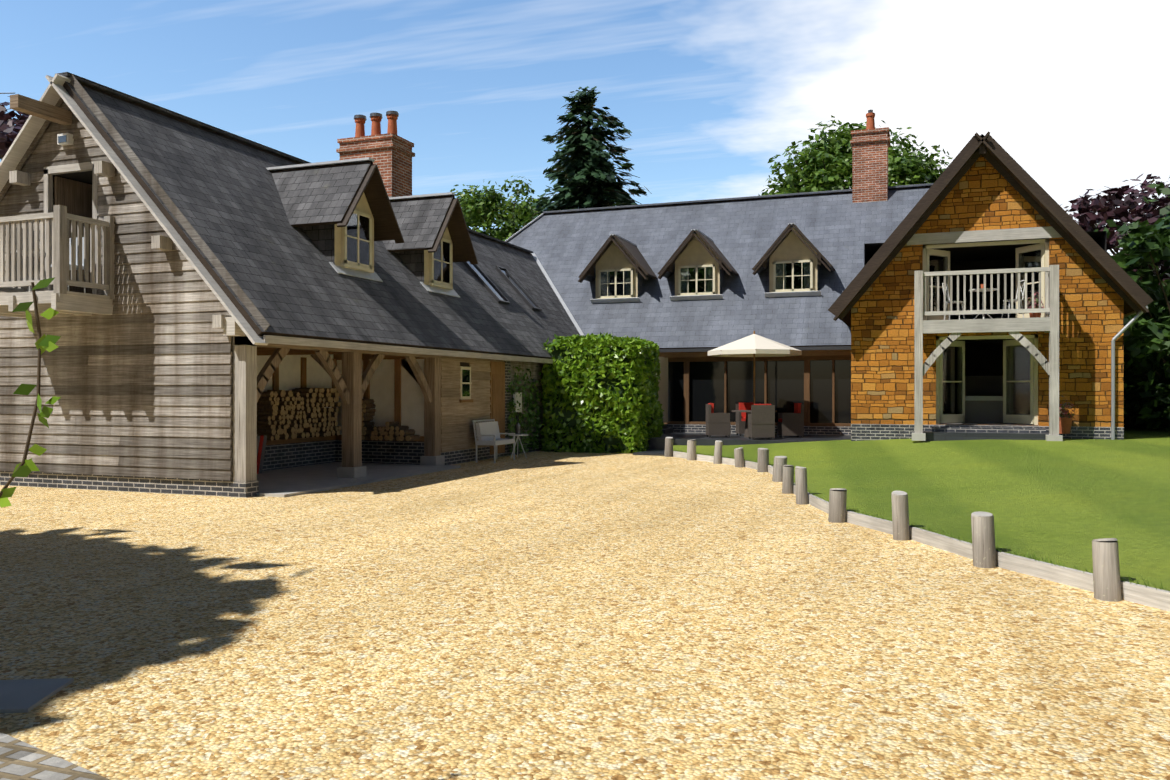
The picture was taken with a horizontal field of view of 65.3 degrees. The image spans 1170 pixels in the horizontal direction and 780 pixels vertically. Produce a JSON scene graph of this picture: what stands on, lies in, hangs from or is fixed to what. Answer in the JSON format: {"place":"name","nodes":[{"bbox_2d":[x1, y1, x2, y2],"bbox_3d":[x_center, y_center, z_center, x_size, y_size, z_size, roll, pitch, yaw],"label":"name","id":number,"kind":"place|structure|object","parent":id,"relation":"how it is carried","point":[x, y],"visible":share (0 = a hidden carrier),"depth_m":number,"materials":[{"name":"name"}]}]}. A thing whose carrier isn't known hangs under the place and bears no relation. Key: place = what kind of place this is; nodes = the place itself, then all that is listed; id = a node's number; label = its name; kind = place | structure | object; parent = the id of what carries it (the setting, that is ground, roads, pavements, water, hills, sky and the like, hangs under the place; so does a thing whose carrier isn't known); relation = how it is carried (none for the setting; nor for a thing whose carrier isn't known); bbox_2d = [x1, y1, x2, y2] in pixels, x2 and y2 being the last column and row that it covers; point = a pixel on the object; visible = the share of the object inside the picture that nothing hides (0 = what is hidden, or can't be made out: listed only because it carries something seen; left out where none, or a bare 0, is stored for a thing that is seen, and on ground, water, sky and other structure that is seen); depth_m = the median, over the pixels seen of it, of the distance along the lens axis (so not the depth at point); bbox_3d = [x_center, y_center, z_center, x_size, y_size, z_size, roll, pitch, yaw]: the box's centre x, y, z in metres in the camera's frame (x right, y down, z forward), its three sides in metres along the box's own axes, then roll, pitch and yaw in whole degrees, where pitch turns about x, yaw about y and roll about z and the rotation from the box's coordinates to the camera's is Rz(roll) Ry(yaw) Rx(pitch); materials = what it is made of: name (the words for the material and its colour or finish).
{"place":"outdoors","nodes":[
{"label":"outdoors","id":0,"kind":"place"},
{"bbox_2d":[0,96,29,160],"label":"copper tree","id":1,"kind":"object","parent":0,"point":[9,130],"depth_m":38.60,"materials":[{"name":"purple plant"}]},
{"bbox_2d":[0,277,60,507],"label":"branch","id":2,"kind":"object","parent":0,"point":[44,342],"depth_m":3.11,"materials":[{"name":"green plant"}]},
{"bbox_2d":[0,94,258,497],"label":"barn walls","id":3,"kind":"structure","parent":0,"point":[151,381],"depth_m":14.90,"materials":[{"name":"grey wood"}]},
{"bbox_2d":[0,205,114,317],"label":"balcony railing","id":4,"kind":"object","parent":3,"relation":"attached to","point":[71,253],"depth_m":14.41,"materials":[{"name":"beige wood"}]},
{"bbox_2d":[0,72,583,363],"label":"barn roof","id":5,"kind":"structure","parent":3,"relation":"on","point":[208,195],"depth_m":16.80,"materials":[{"name":"grey tile"}]},
{"bbox_2d":[266,157,403,281],"bbox_3d":[-5.461,-3.414,18.840,2.696,2.515,2.132,0,0,20],"label":"dormer window","id":6,"kind":"structure","parent":5,"relation":"on","point":[340,213],"depth_m":18.40,"materials":[{"name":"tile"}]},
{"bbox_2d":[336,111,414,196],"bbox_3d":[-5.574,-5.095,24.366,1.720,4.520,1.120,0,0,20],"label":"chimney","id":7,"kind":"object","parent":5,"relation":"on","point":[391,153],"visible":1,"depth_m":23.97,"materials":[{"name":"red brick"}]},
{"bbox_2d":[383,192,477,297],"bbox_3d":[-4.274,-3.414,22.080,2.696,2.515,2.132,0,0,20],"label":"dormer window","id":8,"kind":"structure","parent":5,"relation":"on","point":[433,247],"depth_m":21.57,"materials":[{"name":"tile"}]},
{"bbox_2d":[450,175,542,240],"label":"tree","id":9,"kind":"object","parent":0,"point":[476,204],"depth_m":57.16,"materials":[{"name":"green plant"}]},
{"bbox_2d":[511,86,650,235],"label":"conifer tree","id":10,"kind":"object","parent":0,"point":[577,167],"depth_m":48.93,"materials":[{"name":"green plant"}]},
{"bbox_2d":[0,451,1169,779],"bbox_3d":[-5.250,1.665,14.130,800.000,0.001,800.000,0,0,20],"label":"gravel ground","id":11,"kind":"structure","parent":0,"point":[542,615],"depth_m":6.07,"materials":[{"name":"beige gravel"}]},
{"bbox_2d":[0,678,109,779],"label":"cobble setts","id":12,"kind":"structure","parent":11,"relation":"on","point":[20,760],"depth_m":4.17,"materials":[{"name":"stone"}]},
{"bbox_2d":[232,336,546,496],"bbox_3d":[-3.565,0.190,21.927,3.300,2.949,15.800,0,0,20],"label":"open carport","id":13,"kind":"object","parent":11,"relation":"on","point":[438,404],"visible":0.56,"depth_m":19.84,"materials":[{"name":"brown wood"}]},
{"bbox_2d":[257,388,419,440],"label":"log stacks","id":14,"kind":"object","parent":13,"relation":"in","point":[297,413],"visible":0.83,"depth_m":19.02,"materials":[{"name":"brown wood"}]},
{"bbox_2d":[506,364,542,452],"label":"ivy leaves","id":15,"kind":"object","parent":13,"relation":"attached to","point":[528,439],"visible":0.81,"depth_m":23.90,"materials":[{"name":"green plant"}]},
{"bbox_2d":[472,419,514,462],"bbox_3d":[-2.126,1.182,21.399,0.575,0.965,1.100,0,0,20],"label":"armchair","id":16,"kind":"object","parent":11,"relation":"on","point":[488,433],"visible":1,"depth_m":21.19,"materials":[{"name":"grey wood"}]},
{"bbox_2d":[508,423,527,457],"bbox_3d":[-1.637,1.237,22.392,0.500,0.864,0.500,0,0,20],"label":"bistro table","id":17,"kind":"object","parent":11,"relation":"on","point":[518,430],"visible":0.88,"depth_m":22.34,"materials":[{"name":"white metal"}]},
{"bbox_2d":[505,183,1015,357],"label":"house roof","id":18,"kind":"structure","parent":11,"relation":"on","point":[839,229],"depth_m":29.76,"materials":[{"name":"grey tile"}]},
{"bbox_2d":[578,234,656,303],"bbox_3d":[1.288,-3.870,30.669,2.397,2.365,2.537,0,0,20],"label":"dormer window","id":19,"kind":"structure","parent":18,"relation":"attached to","point":[618,267],"depth_m":29.89,"materials":[{"name":"beige wood"}]},
{"bbox_2d":[658,229,738,300],"bbox_3d":[3.823,-3.870,29.740,2.397,2.365,2.537,0,0,20],"label":"dormer window","id":20,"kind":"structure","parent":18,"relation":"attached to","point":[697,263],"depth_m":28.96,"materials":[{"name":"beige wood"}]},
{"bbox_2d":[752,223,834,297],"bbox_3d":[6.640,-3.870,28.709,2.397,2.365,2.537,0,0,20],"label":"dormer window","id":21,"kind":"structure","parent":18,"relation":"attached to","point":[793,257],"depth_m":27.92,"materials":[{"name":"beige wood"}]},
{"bbox_2d":[850,110,890,202],"bbox_3d":[9.548,-6.995,30.542,1.240,4.720,1.040,0,0,20],"label":"house chimney","id":22,"kind":"object","parent":18,"relation":"on","point":[870,144],"visible":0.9,"depth_m":30.12,"materials":[{"name":"red brick"}]},
{"bbox_2d":[664,437,1169,611],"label":"bollards","id":23,"kind":"object","parent":11,"relation":"on","point":[1103,582],"visible":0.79,"depth_m":9.03,"materials":[{"name":"grey wood"}]},
{"bbox_2d":[0,0,1169,255],"label":"sky","id":24,"kind":"structure","parent":0,"point":[707,92],"materials":[{"name":"blue"}]},
{"bbox_2d":[633,424,850,455],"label":"patio","id":25,"kind":"structure","parent":0,"point":[657,446],"depth_m":24.56,"materials":[{"name":"stone"}]},
{"bbox_2d":[539,332,663,453],"bbox_3d":[0.478,0.074,25.191,3.199,3.380,2.398,0,0,20],"label":"hedge","id":26,"kind":"object","parent":25,"relation":"on","point":[646,389],"depth_m":24.30,"materials":[{"name":"green plant"}]},
{"bbox_2d":[706,403,730,437],"bbox_3d":[3.676,0.835,25.245,0.605,0.940,0.610,0,0,0],"label":"rattan chair","id":27,"kind":"object","parent":25,"relation":"on","point":[718,424],"visible":1,"depth_m":24.95,"materials":[{"name":"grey wicker"}]},
{"bbox_2d":[736,403,752,435],"bbox_3d":[4.681,0.835,26.246,0.610,0.940,0.605,0,0,0],"label":"rattan chair","id":28,"kind":"object","parent":25,"relation":"on","point":[740,422],"visible":0.48,"depth_m":26.38,"materials":[{"name":"brown wicker"}]},
{"bbox_2d":[732,410,776,437],"bbox_3d":[4.679,0.875,25.243,1.240,0.860,1.240,0,0,20],"label":"patio table","id":29,"kind":"object","parent":25,"relation":"on","point":[746,424],"visible":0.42,"depth_m":25.14,"materials":[{"name":"wicker"}]},
{"bbox_2d":[708,331,801,404],"bbox_3d":[4.679,-0.165,25.243,2.381,2.940,2.381,0,0,-14],"label":"parasol","id":30,"kind":"object","parent":25,"relation":"on","point":[753,345],"visible":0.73,"depth_m":24.62,"materials":[{"name":"beige fabric"}]},
{"bbox_2d":[748,404,774,439],"bbox_3d":[4.677,0.835,24.241,0.610,0.940,0.605,0,0,0],"label":"rattan chair","id":31,"kind":"object","parent":25,"relation":"on","point":[761,420],"visible":1,"depth_m":23.94,"materials":[{"name":"grey wicker"}]},
{"bbox_2d":[777,403,803,437],"bbox_3d":[5.681,0.835,25.241,0.605,0.940,0.610,0,0,0],"label":"rattan chair","id":32,"kind":"object","parent":25,"relation":"on","point":[790,424],"visible":1,"depth_m":24.94,"materials":[{"name":"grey wicker"}]},
{"bbox_2d":[655,355,1007,434],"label":"glazed doors","id":33,"kind":"structure","parent":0,"point":[818,387],"depth_m":27.22,"materials":[{"name":"black glass"}]},
{"bbox_2d":[759,115,951,195],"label":"tree","id":34,"kind":"object","parent":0,"point":[834,154],"depth_m":52.80,"materials":[{"name":"green plant"}]},
{"bbox_2d":[673,427,1169,590],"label":"lawn","id":35,"kind":"structure","parent":0,"point":[1066,501],"depth_m":13.01,"materials":[{"name":"green plant"}]},
{"bbox_2d":[923,426,1048,440],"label":"wing steps","id":36,"kind":"structure","parent":35,"relation":"on","point":[966,433],"depth_m":21.00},
{"bbox_2d":[1060,174,1169,285],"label":"copper tree","id":37,"kind":"object","parent":35,"relation":"on","point":[1130,209],"depth_m":44.74,"materials":[{"name":"purple plant"}]},
{"bbox_2d":[1094,177,1169,430],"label":"tree","id":38,"kind":"object","parent":35,"relation":"on","point":[1139,242],"depth_m":23.99,"materials":[{"name":"green plant"}]},
{"bbox_2d":[1124,273,1169,428],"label":"shrub","id":39,"kind":"object","parent":35,"relation":"on","point":[1133,380],"depth_m":25.77,"materials":[{"name":"green plant"}]},
{"bbox_2d":[1124,353,1169,427],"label":"boundary hedge","id":40,"kind":"object","parent":35,"relation":"on","point":[1126,421],"depth_m":26.90,"materials":[{"name":"green plant"}]},
{"bbox_2d":[1152,258,1167,308],"bbox_3d":[21.637,-3.247,26.661,9.616,10.424,9.075,0,0,20],"label":"tree","id":41,"kind":"object","parent":35,"relation":"on","point":[1161,306],"visible":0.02,"depth_m":28.60,"materials":[{"name":"green plant"}]},
{"bbox_2d":[851,155,1123,440],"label":"wing walls","id":42,"kind":"structure","parent":0,"point":[985,215],"depth_m":21.93,"materials":[{"name":"orange stone"}]},
{"bbox_2d":[912,265,1062,440],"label":"balcony","id":43,"kind":"structure","parent":42,"relation":"attached to","point":[1047,323],"depth_m":20.59,"materials":[{"name":"grey wood"}]},
{"bbox_2d":[942,280,1024,319],"bbox_3d":[9.216,-2.056,21.132,1.783,0.916,0.600,0,0,20],"label":"balcony bistro set","id":44,"kind":"object","parent":43,"relation":"on","point":[981,289],"visible":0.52,"depth_m":21.11,"materials":[{"name":"white metal"}]},
{"bbox_2d":[1027,292,1043,317],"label":"balcony pot plant","id":45,"kind":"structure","parent":43,"relation":"on","point":[1036,302],"depth_m":20.87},
{"bbox_2d":[828,131,1153,439],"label":"wing roof","id":46,"kind":"structure","parent":42,"relation":"on","point":[1091,252],"depth_m":21.08,"materials":[{"name":"brown wood"}]},
{"bbox_2d":[1059,396,1075,433],"bbox_3d":[10.808,0.557,20.671,0.562,0.856,0.573,0,0,20],"label":"pot plant","id":47,"kind":"object","parent":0,"point":[1065,423],"depth_m":20.52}
]}

